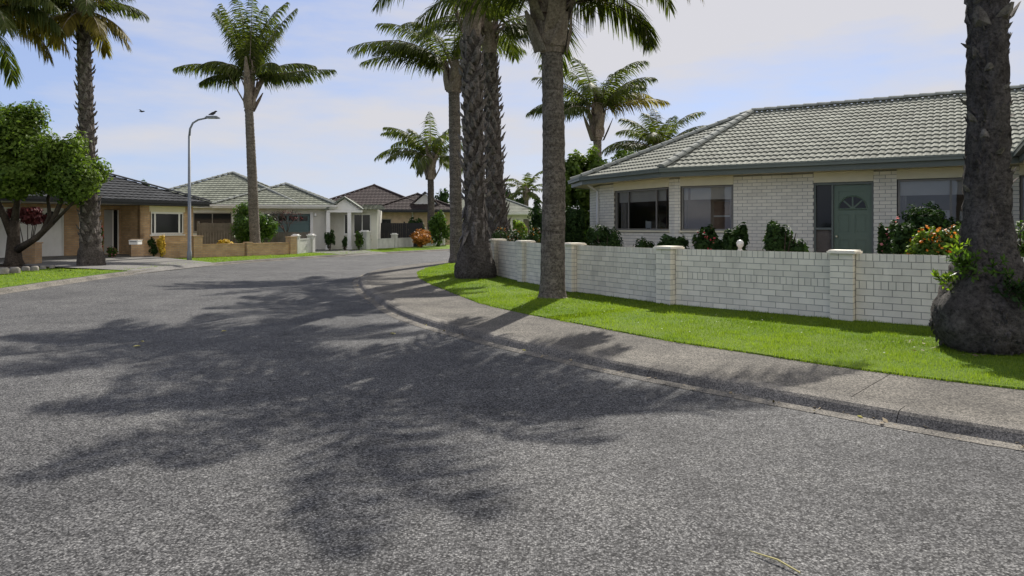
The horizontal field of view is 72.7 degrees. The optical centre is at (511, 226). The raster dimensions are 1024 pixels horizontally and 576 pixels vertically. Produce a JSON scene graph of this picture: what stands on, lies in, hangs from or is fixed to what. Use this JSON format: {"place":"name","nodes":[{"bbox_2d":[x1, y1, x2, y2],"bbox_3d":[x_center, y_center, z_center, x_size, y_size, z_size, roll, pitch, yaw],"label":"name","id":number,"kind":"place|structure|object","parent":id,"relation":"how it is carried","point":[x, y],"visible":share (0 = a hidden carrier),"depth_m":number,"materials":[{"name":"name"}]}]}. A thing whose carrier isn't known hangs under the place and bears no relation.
{"place":"outdoors","nodes":[
{"label":"outdoors","id":0,"kind":"place"},
{"bbox_2d":[0,173,211,257],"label":"house","id":1,"kind":"structure","parent":0,"point":[132,209],"depth_m":32.99,"materials":[{"name":"beige brick"}]},
{"bbox_2d":[0,208,61,257],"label":"garage door","id":2,"kind":"structure","parent":1,"relation":"in","point":[52,240],"depth_m":30.75,"materials":[{"name":"white paint"}]},
{"bbox_2d":[104,210,118,253],"bbox_3d":[-19.150,0.260,33.237,0.070,2.080,0.710,0,0,31],"label":"front door","id":3,"kind":"structure","parent":1,"relation":"in","point":[111,217],"depth_m":33.23,"materials":[{"name":"white glass"}]},
{"bbox_2d":[149,212,184,235],"bbox_3d":[-16.776,-0.125,33.878,0.110,1.150,1.830,0,0,31],"label":"window","id":4,"kind":"structure","parent":1,"relation":"in","point":[162,223],"depth_m":33.87,"materials":[{"name":"glass"}]},
{"bbox_2d":[0,254,212,273],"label":"driveway","id":5,"kind":"structure","parent":0,"point":[127,261],"depth_m":27.35,"materials":[{"name":"concrete"}]},
{"bbox_2d":[0,245,449,287],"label":"street lawn","id":6,"kind":"structure","parent":0,"point":[239,257],"depth_m":22.98,"materials":[{"name":"green plant"}]},
{"bbox_2d":[0,267,9,273],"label":"rock","id":7,"kind":"object","parent":6,"relation":"on","point":[4,270],"visible":1,"depth_m":21.37,"materials":[{"name":"grey stone"}]},
{"bbox_2d":[9,267,19,272],"bbox_3d":[-15.602,1.368,21.827,0.298,0.184,0.264,0,0,-24],"label":"rock","id":8,"kind":"object","parent":6,"relation":"on","point":[14,269],"visible":0.9,"depth_m":21.73,"materials":[{"name":"grey stone"}]},
{"bbox_2d":[21,266,29,270],"bbox_3d":[-16.090,1.393,23.038,0.220,0.134,0.193,0,0,21],"label":"rock","id":9,"kind":"object","parent":6,"relation":"on","point":[25,268],"visible":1,"depth_m":22.98,"materials":[{"name":"grey stone"}]},
{"bbox_2d":[7,206,46,241],"bbox_3d":[-19.842,0.328,28.377,1.860,2.332,1.349,0,0,0],"label":"tree","id":10,"kind":"object","parent":6,"relation":"on","point":[32,216],"visible":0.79,"depth_m":28.10,"materials":[{"name":"red plant"}]},
{"bbox_2d":[0,264,59,268],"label":"garden bed","id":11,"kind":"object","parent":6,"relation":"on","point":[20,267],"visible":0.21,"depth_m":24.82,"materials":[{"name":"soil"}]},
{"bbox_2d":[0,0,106,89],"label":"palm tree","id":12,"kind":"object","parent":11,"relation":"on","point":[12,20],"visible":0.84,"depth_m":24.31,"materials":[{"name":"green plant"}]},
{"bbox_2d":[0,99,113,265],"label":"tree","id":13,"kind":"object","parent":11,"relation":"on","point":[34,159],"visible":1,"depth_m":24.43,"materials":[{"name":"green plant"}]},
{"bbox_2d":[22,242,42,263],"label":"garden wall","id":14,"kind":"structure","parent":6,"relation":"on","point":[32,254],"depth_m":26.08,"materials":[{"name":"beige brick"}]},
{"bbox_2d":[30,266,38,270],"bbox_3d":[-15.804,1.387,23.036,0.226,0.146,0.216,0,0,21],"label":"rock","id":15,"kind":"object","parent":6,"relation":"on","point":[34,268],"visible":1,"depth_m":22.96,"materials":[{"name":"grey stone"}]},
{"bbox_2d":[15,0,149,265],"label":"palm tree","id":16,"kind":"object","parent":6,"relation":"on","point":[85,22],"visible":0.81,"depth_m":25.58,"materials":[{"name":"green plant"}]},
{"bbox_2d":[99,223,103,246],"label":"shrub","id":17,"kind":"object","parent":6,"relation":"on","point":[102,230],"visible":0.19,"depth_m":30.39,"materials":[{"name":"green plant"}]},
{"bbox_2d":[106,246,118,256],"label":"shrub","id":18,"kind":"object","parent":6,"relation":"on","point":[112,252],"visible":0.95,"depth_m":30.91,"materials":[{"name":"green plant"}]},
{"bbox_2d":[147,237,157,255],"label":"shrub","id":19,"kind":"object","parent":6,"relation":"on","point":[153,249],"visible":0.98,"depth_m":32.17,"materials":[{"name":"green plant"}]},
{"bbox_2d":[155,234,165,256],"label":"shrub","id":20,"kind":"object","parent":6,"relation":"on","point":[161,244],"visible":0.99,"depth_m":32.15,"materials":[{"name":"yellow plant"}]},
{"bbox_2d":[187,116,219,259],"bbox_3d":[-13.260,-1.620,29.900,1.400,6.240,0.200,0,0,0],"label":"street lamp","id":21,"kind":"object","parent":6,"relation":"on","point":[189,254],"visible":0.95,"depth_m":29.85,"materials":[{"name":"grey metal"}]},
{"bbox_2d":[129,235,297,257],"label":"garden wall","id":22,"kind":"structure","parent":6,"relation":"on","point":[199,248],"depth_m":33.96,"materials":[{"name":"beige brick"}]},
{"bbox_2d":[128,240,141,244],"bbox_3d":[-16.642,0.698,30.765,0.420,0.195,0.410,0,0,0],"label":"letterbox","id":23,"kind":"object","parent":22,"relation":"on","point":[134,242],"visible":1,"depth_m":30.58,"materials":[{"name":"white paint"}]},
{"bbox_2d":[217,239,232,243],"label":"shrub","id":24,"kind":"object","parent":6,"relation":"on","point":[224,241],"visible":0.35,"depth_m":36.01,"materials":[{"name":"yellow plant"}]},
{"bbox_2d":[197,221,309,243],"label":"timber fence","id":25,"kind":"object","parent":6,"relation":"on","point":[212,233],"visible":0.34,"depth_m":40.48,"materials":[{"name":"brown wood"}]},
{"bbox_2d":[229,200,279,242],"bbox_3d":[-14.687,0.065,39.368,2.803,3.148,1.979,0,0,16],"label":"bush","id":26,"kind":"object","parent":6,"relation":"on","point":[268,227],"visible":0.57,"depth_m":39.22,"materials":[{"name":"green plant"}]},
{"bbox_2d":[172,0,336,242],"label":"palm tree","id":27,"kind":"object","parent":6,"relation":"on","point":[249,57],"visible":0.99,"depth_m":36.55,"materials":[{"name":"green plant"}]},
{"bbox_2d":[164,171,384,249],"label":"house","id":28,"kind":"structure","parent":6,"relation":"on","point":[225,194],"depth_m":44.11,"materials":[{"name":"grey tile"}]},
{"bbox_2d":[193,213,231,232],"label":"window","id":29,"kind":"structure","parent":28,"relation":"in","point":[201,217],"depth_m":43.22,"materials":[{"name":"glass"}]},
{"bbox_2d":[265,214,309,234],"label":"window","id":30,"kind":"structure","parent":28,"relation":"in","point":[304,225],"depth_m":43.97,"materials":[{"name":"grey glass"}]},
{"bbox_2d":[343,214,346,234],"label":"window","id":31,"kind":"structure","parent":28,"relation":"in","point":[345,215],"depth_m":45.16,"materials":[{"name":"white paint"}]},
{"bbox_2d":[353,214,370,234],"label":"window","id":32,"kind":"structure","parent":28,"relation":"in","point":[361,221],"depth_m":45.29,"materials":[{"name":"grey glass"}]},
{"bbox_2d":[266,210,302,231],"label":"tree","id":33,"kind":"object","parent":6,"relation":"on","point":[278,219],"visible":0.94,"depth_m":41.16,"materials":[{"name":"green plant"}]},
{"bbox_2d":[291,234,315,253],"bbox_3d":[-11.591,0.970,38.754,0.420,1.100,2.321,0,0,8],"label":"block fence","id":34,"kind":"object","parent":6,"relation":"on","point":[307,245],"visible":0.78,"depth_m":38.93,"materials":[{"name":"white paint"}]},
{"bbox_2d":[324,229,335,250],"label":"shrub","id":35,"kind":"object","parent":6,"relation":"on","point":[329,238],"visible":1,"depth_m":42.12,"materials":[{"name":"green plant"}]},
{"bbox_2d":[354,230,364,249],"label":"shrub","id":36,"kind":"object","parent":6,"relation":"on","point":[359,241],"visible":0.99,"depth_m":43.11,"materials":[{"name":"green plant"}]},
{"bbox_2d":[359,230,444,249],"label":"block fence","id":37,"kind":"object","parent":6,"relation":"on","point":[394,241],"visible":0.43,"depth_m":48.08,"materials":[{"name":"white brick"}]},
{"bbox_2d":[381,222,422,246],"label":"board fence","id":38,"kind":"object","parent":6,"relation":"on","point":[404,230],"visible":0.44,"depth_m":50.80,"materials":[{"name":"black wood"}]},
{"bbox_2d":[408,215,424,230],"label":"shrub","id":39,"kind":"object","parent":6,"relation":"on","point":[418,220],"visible":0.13,"depth_m":51.98,"materials":[{"name":"green plant"}]},
{"bbox_2d":[374,112,463,236],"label":"palm tree","id":40,"kind":"object","parent":6,"relation":"on","point":[429,154],"visible":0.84,"depth_m":54.41,"materials":[{"name":"green plant"}]},
{"bbox_2d":[410,229,432,246],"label":"shrub","id":41,"kind":"object","parent":6,"relation":"on","point":[421,238],"visible":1,"depth_m":49.18,"materials":[{"name":"orange plant"}]},
{"bbox_2d":[428,209,449,245],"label":"shrub","id":42,"kind":"object","parent":6,"relation":"on","point":[439,229],"visible":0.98,"depth_m":51.79,"materials":[{"name":"green plant"}]},
{"bbox_2d":[434,188,449,203],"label":"tree","id":43,"kind":"object","parent":6,"relation":"on","point":[443,196],"visible":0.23,"depth_m":89.65,"materials":[{"name":"green plant"}]},
{"bbox_2d":[514,196,523,204],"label":"tree","id":44,"kind":"object","parent":6,"relation":"on","point":[520,200],"visible":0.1,"depth_m":90.00,"materials":[{"name":"green plant"}]},
{"bbox_2d":[504,171,542,205],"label":"palm tree","id":45,"kind":"object","parent":6,"relation":"on","point":[526,193],"visible":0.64,"depth_m":77.63,"materials":[{"name":"green plant"}]},
{"bbox_2d":[315,249,387,255],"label":"driveway","id":46,"kind":"structure","parent":0,"point":[339,251],"depth_m":40.64,"materials":[{"name":"concrete"}]},
{"bbox_2d":[342,236,347,249],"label":"shrub","id":47,"kind":"object","parent":46,"relation":"on","point":[344,243],"visible":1,"depth_m":42.55,"materials":[{"name":"green plant"}]},
{"bbox_2d":[329,184,449,244],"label":"house","id":48,"kind":"structure","parent":0,"point":[399,208],"depth_m":56.59,"materials":[{"name":"brick"}]},
{"bbox_2d":[382,219,390,222],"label":"window","id":49,"kind":"structure","parent":48,"relation":"in","point":[383,220],"depth_m":56.12,"materials":[{"name":"black glass"}]},
{"bbox_2d":[3,249,896,422],"bbox_3d":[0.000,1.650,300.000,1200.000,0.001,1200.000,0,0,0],"label":"ground","id":50,"kind":"structure","parent":0,"point":[365,277],"depth_m":21.04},
{"bbox_2d":[448,198,531,239],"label":"house","id":51,"kind":"structure","parent":0,"point":[518,211],"depth_m":66.52,"materials":[{"name":"white tile"}]},
{"bbox_2d":[523,219,528,233],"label":"door","id":52,"kind":"structure","parent":51,"relation":"in","point":[526,221],"depth_m":66.62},
{"bbox_2d":[0,251,1023,575],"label":"road","id":53,"kind":"structure","parent":0,"point":[306,417],"depth_m":4.76,"materials":[{"name":"grey asphalt"}]},
{"bbox_2d":[0,249,449,294],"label":"kerb","id":54,"kind":"structure","parent":53,"relation":"on","point":[19,288],"depth_m":22.38,"materials":[{"name":"concrete"}]},
{"bbox_2d":[353,261,1023,450],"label":"kerb","id":55,"kind":"structure","parent":53,"relation":"on","point":[1003,434],"depth_m":6.63,"materials":[{"name":"concrete"}]},
{"bbox_2d":[357,275,1023,447],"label":"leaf litter","id":56,"kind":"object","parent":53,"relation":"on","point":[886,420],"visible":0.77,"depth_m":7.62,"materials":[{"name":"brown plant"}]},
{"bbox_2d":[750,551,800,572],"bbox_3d":[1.250,1.583,3.302,0.020,0.016,0.262,0,0,-36],"label":"twig","id":57,"kind":"object","parent":53,"relation":"on","point":[782,562],"visible":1,"depth_m":3.29,"materials":[{"name":"beige wood"}]},
{"bbox_2d":[0,0,1023,208],"label":"sky","id":58,"kind":"structure","parent":0,"point":[722,59],"materials":[{"name":"blue"}]},
{"bbox_2d":[512,219,527,237],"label":"shrub","id":59,"kind":"object","parent":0,"point":[519,225],"visible":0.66,"depth_m":51.67,"materials":[{"name":"green plant"}]},
{"bbox_2d":[367,261,1023,423],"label":"footpath","id":60,"kind":"structure","parent":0,"point":[396,284],"depth_m":7.78,"materials":[{"name":"concrete"}]},
{"bbox_2d":[417,263,1023,389],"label":"verge lawn","id":61,"kind":"structure","parent":0,"point":[705,333],"depth_m":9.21,"materials":[{"name":"green plant"}]},
{"bbox_2d":[371,0,496,278],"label":"palm tree","id":62,"kind":"object","parent":61,"relation":"on","point":[475,259],"visible":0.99,"depth_m":19.44,"materials":[{"name":"brown plant"}]},
{"bbox_2d":[347,8,526,261],"bbox_3d":[-2.657,-4.069,28.580,6.486,11.079,6.421,0,0,40],"label":"palm tree","id":63,"kind":"object","parent":61,"relation":"on","point":[427,59],"visible":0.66,"depth_m":28.46,"materials":[{"name":"green plant"}]},
{"bbox_2d":[415,0,531,244],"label":"palm tree","id":64,"kind":"object","parent":61,"relation":"on","point":[496,203],"visible":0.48,"depth_m":23.93,"materials":[{"name":"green plant"}]},
{"bbox_2d":[410,0,704,298],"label":"palm tree","id":65,"kind":"object","parent":61,"relation":"on","point":[547,22],"visible":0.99,"depth_m":14.04,"materials":[{"name":"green plant"}]},
{"bbox_2d":[489,239,1023,325],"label":"brick fence","id":66,"kind":"object","parent":61,"relation":"on","point":[847,285],"visible":0.81,"depth_m":11.76,"materials":[{"name":"white brick"}]},
{"bbox_2d":[929,0,1023,355],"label":"palm tree","id":67,"kind":"object","parent":61,"relation":"on","point":[968,315],"visible":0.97,"depth_m":8.05,"materials":[{"name":"brown plant"}]},
{"bbox_2d":[931,269,958,291],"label":"fern","id":68,"kind":"object","parent":67,"relation":"attached to","point":[935,273],"visible":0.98,"depth_m":8.17,"materials":[{"name":"green plant"}]},
{"bbox_2d":[943,234,971,254],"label":"fern","id":69,"kind":"object","parent":67,"relation":"attached to","point":[958,244],"visible":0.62,"depth_m":8.24,"materials":[{"name":"green plant"}]},
{"bbox_2d":[941,247,982,282],"bbox_3d":[5.209,0.441,8.021,0.379,0.410,0.339,0,0,0],"label":"fern","id":70,"kind":"object","parent":67,"relation":"attached to","point":[963,262],"visible":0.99,"depth_m":8.01,"materials":[{"name":"green plant"}]},
{"bbox_2d":[982,249,1015,279],"bbox_3d":[5.477,0.424,7.882,0.322,0.338,0.367,0,0,0],"label":"fern","id":71,"kind":"object","parent":67,"relation":"attached to","point":[993,271],"visible":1,"depth_m":7.82,"materials":[{"name":"green plant"}]},
{"bbox_2d":[990,273,1023,311],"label":"fern","id":72,"kind":"object","parent":67,"relation":"attached to","point":[1016,288],"visible":1,"depth_m":7.71,"materials":[{"name":"green plant"}]},
{"label":"yard soil","id":73,"kind":"structure","parent":0,"visible":0},
{"bbox_2d":[490,226,541,243],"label":"hedge","id":74,"kind":"object","parent":73,"relation":"on","point":[536,237],"visible":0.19,"depth_m":21.00,"materials":[{"name":"green plant"}]},
{"bbox_2d":[527,194,541,241],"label":"bush","id":75,"kind":"object","parent":73,"relation":"on","point":[535,222],"visible":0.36,"depth_m":22.40,"materials":[{"name":"green plant"}]},
{"bbox_2d":[565,199,587,242],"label":"topiary","id":76,"kind":"object","parent":73,"relation":"on","point":[574,226],"visible":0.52,"depth_m":20.98,"materials":[{"name":"green plant"}]},
{"bbox_2d":[526,57,669,160],"bbox_3d":[4.370,-3.455,35.063,6.420,9.429,6.876,0,0,34],"label":"palm tree","id":77,"kind":"object","parent":73,"relation":"on","point":[620,97],"visible":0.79,"depth_m":34.44,"materials":[{"name":"green plant"}]},
{"bbox_2d":[565,144,633,244],"bbox_3d":[3.533,-0.879,28.287,3.875,4.973,3.033,0,0,0],"label":"tree","id":78,"kind":"object","parent":73,"relation":"on","point":[576,163],"visible":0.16,"depth_m":27.93,"materials":[{"name":"green plant"}]},
{"bbox_2d":[585,224,623,246],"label":"shrub","id":79,"kind":"object","parent":73,"relation":"on","point":[603,235],"visible":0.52,"depth_m":18.25,"materials":[{"name":"green plant"}]},
{"bbox_2d":[633,236,654,247],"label":"shrub","id":80,"kind":"object","parent":73,"relation":"on","point":[643,244],"visible":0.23,"depth_m":17.59,"materials":[{"name":"green plant"}]},
{"bbox_2d":[602,109,705,156],"bbox_3d":[8.239,-2.832,39.008,6.448,8.184,6.100,0,0,0],"label":"palm tree","id":81,"kind":"object","parent":73,"relation":"on","point":[653,137],"visible":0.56,"depth_m":38.60,"materials":[{"name":"green plant"}]},
{"bbox_2d":[656,234,689,248],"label":"shrub","id":82,"kind":"object","parent":73,"relation":"on","point":[667,240],"visible":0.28,"depth_m":16.42,"materials":[{"name":"green plant"}]},
{"bbox_2d":[691,224,723,249],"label":"shrub","id":83,"kind":"object","parent":73,"relation":"on","point":[707,239],"visible":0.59,"depth_m":15.81,"materials":[{"name":"green plant"}]},
{"bbox_2d":[721,222,749,250],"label":"shrub","id":84,"kind":"object","parent":73,"relation":"on","point":[731,238],"visible":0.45,"depth_m":15.20,"materials":[{"name":"green plant"}]},
{"bbox_2d":[736,240,743,249],"bbox_3d":[4.354,0.758,13.295,0.141,1.004,0.150,0,0,39],"label":"statue","id":85,"kind":"object","parent":73,"relation":"on","point":[740,244],"visible":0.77,"depth_m":13.26,"materials":[{"name":"white stone"}]},
{"bbox_2d":[762,219,808,251],"bbox_3d":[5.574,0.573,14.206,0.983,1.442,0.675,0,0,0],"label":"shrub","id":86,"kind":"object","parent":73,"relation":"on","point":[776,237],"visible":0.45,"depth_m":14.04,"materials":[{"name":"green plant"}]},
{"bbox_2d":[568,84,1023,253],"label":"house","id":87,"kind":"structure","parent":73,"relation":"on","point":[824,177],"depth_m":17.75,"materials":[{"name":"grey tile"}]},
{"bbox_2d":[612,185,729,231],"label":"window","id":88,"kind":"structure","parent":87,"relation":"in","point":[643,210],"depth_m":20.72,"materials":[{"name":"black glass"}]},
{"bbox_2d":[666,185,732,232],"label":"window","id":89,"kind":"structure","parent":87,"relation":"in","point":[723,211],"depth_m":18.77,"materials":[{"name":"grey glass"}]},
{"bbox_2d":[834,184,871,253],"bbox_3d":[8.118,0.072,16.591,0.817,2.136,0.145,0,0,32],"label":"door","id":90,"kind":"structure","parent":87,"relation":"in","point":[852,203],"depth_m":16.59,"materials":[{"name":"green wood"}]},
{"bbox_2d":[897,178,963,233],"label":"window","id":91,"kind":"structure","parent":87,"relation":"in","point":[947,193],"depth_m":16.06,"materials":[{"name":"grey glass"}]},
{"bbox_2d":[1019,176,1023,243],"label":"window","id":92,"kind":"structure","parent":87,"relation":"in","point":[1021,184],"depth_m":14.83,"materials":[{"name":"brown metal"}]},
{"bbox_2d":[875,220,898,253],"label":"shrub","id":93,"kind":"object","parent":73,"relation":"on","point":[884,245],"visible":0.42,"depth_m":12.84,"materials":[{"name":"green plant"}]},
{"bbox_2d":[889,217,916,253],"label":"shrub","id":94,"kind":"object","parent":73,"relation":"on","point":[902,234],"visible":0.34,"depth_m":12.07,"materials":[{"name":"green plant"}]},
{"bbox_2d":[901,225,939,254],"bbox_3d":[6.859,0.634,11.694,0.658,1.323,0.522,0,0,0],"label":"shrub","id":95,"kind":"object","parent":73,"relation":"on","point":[916,239],"visible":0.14,"depth_m":11.59,"materials":[{"name":"green plant"}]},
{"bbox_2d":[896,201,961,237],"bbox_3d":[8.514,0.390,13.955,1.857,1.815,1.467,0,0,0],"label":"shrub","id":96,"kind":"object","parent":73,"relation":"on","point":[924,217],"visible":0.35,"depth_m":13.72,"materials":[{"name":"green plant"}]},
{"bbox_2d":[912,222,959,254],"bbox_3d":[7.033,0.608,11.402,0.929,1.372,0.734,0,0,0],"label":"shrub","id":97,"kind":"object","parent":73,"relation":"on","point":[935,247],"visible":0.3,"depth_m":11.27,"materials":[{"name":"green plant"}]},
{"bbox_2d":[1015,212,1023,256],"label":"shrub","id":98,"kind":"object","parent":73,"relation":"on","point":[1020,245],"visible":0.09,"depth_m":10.58,"materials":[{"name":"green plant"}]}
]}

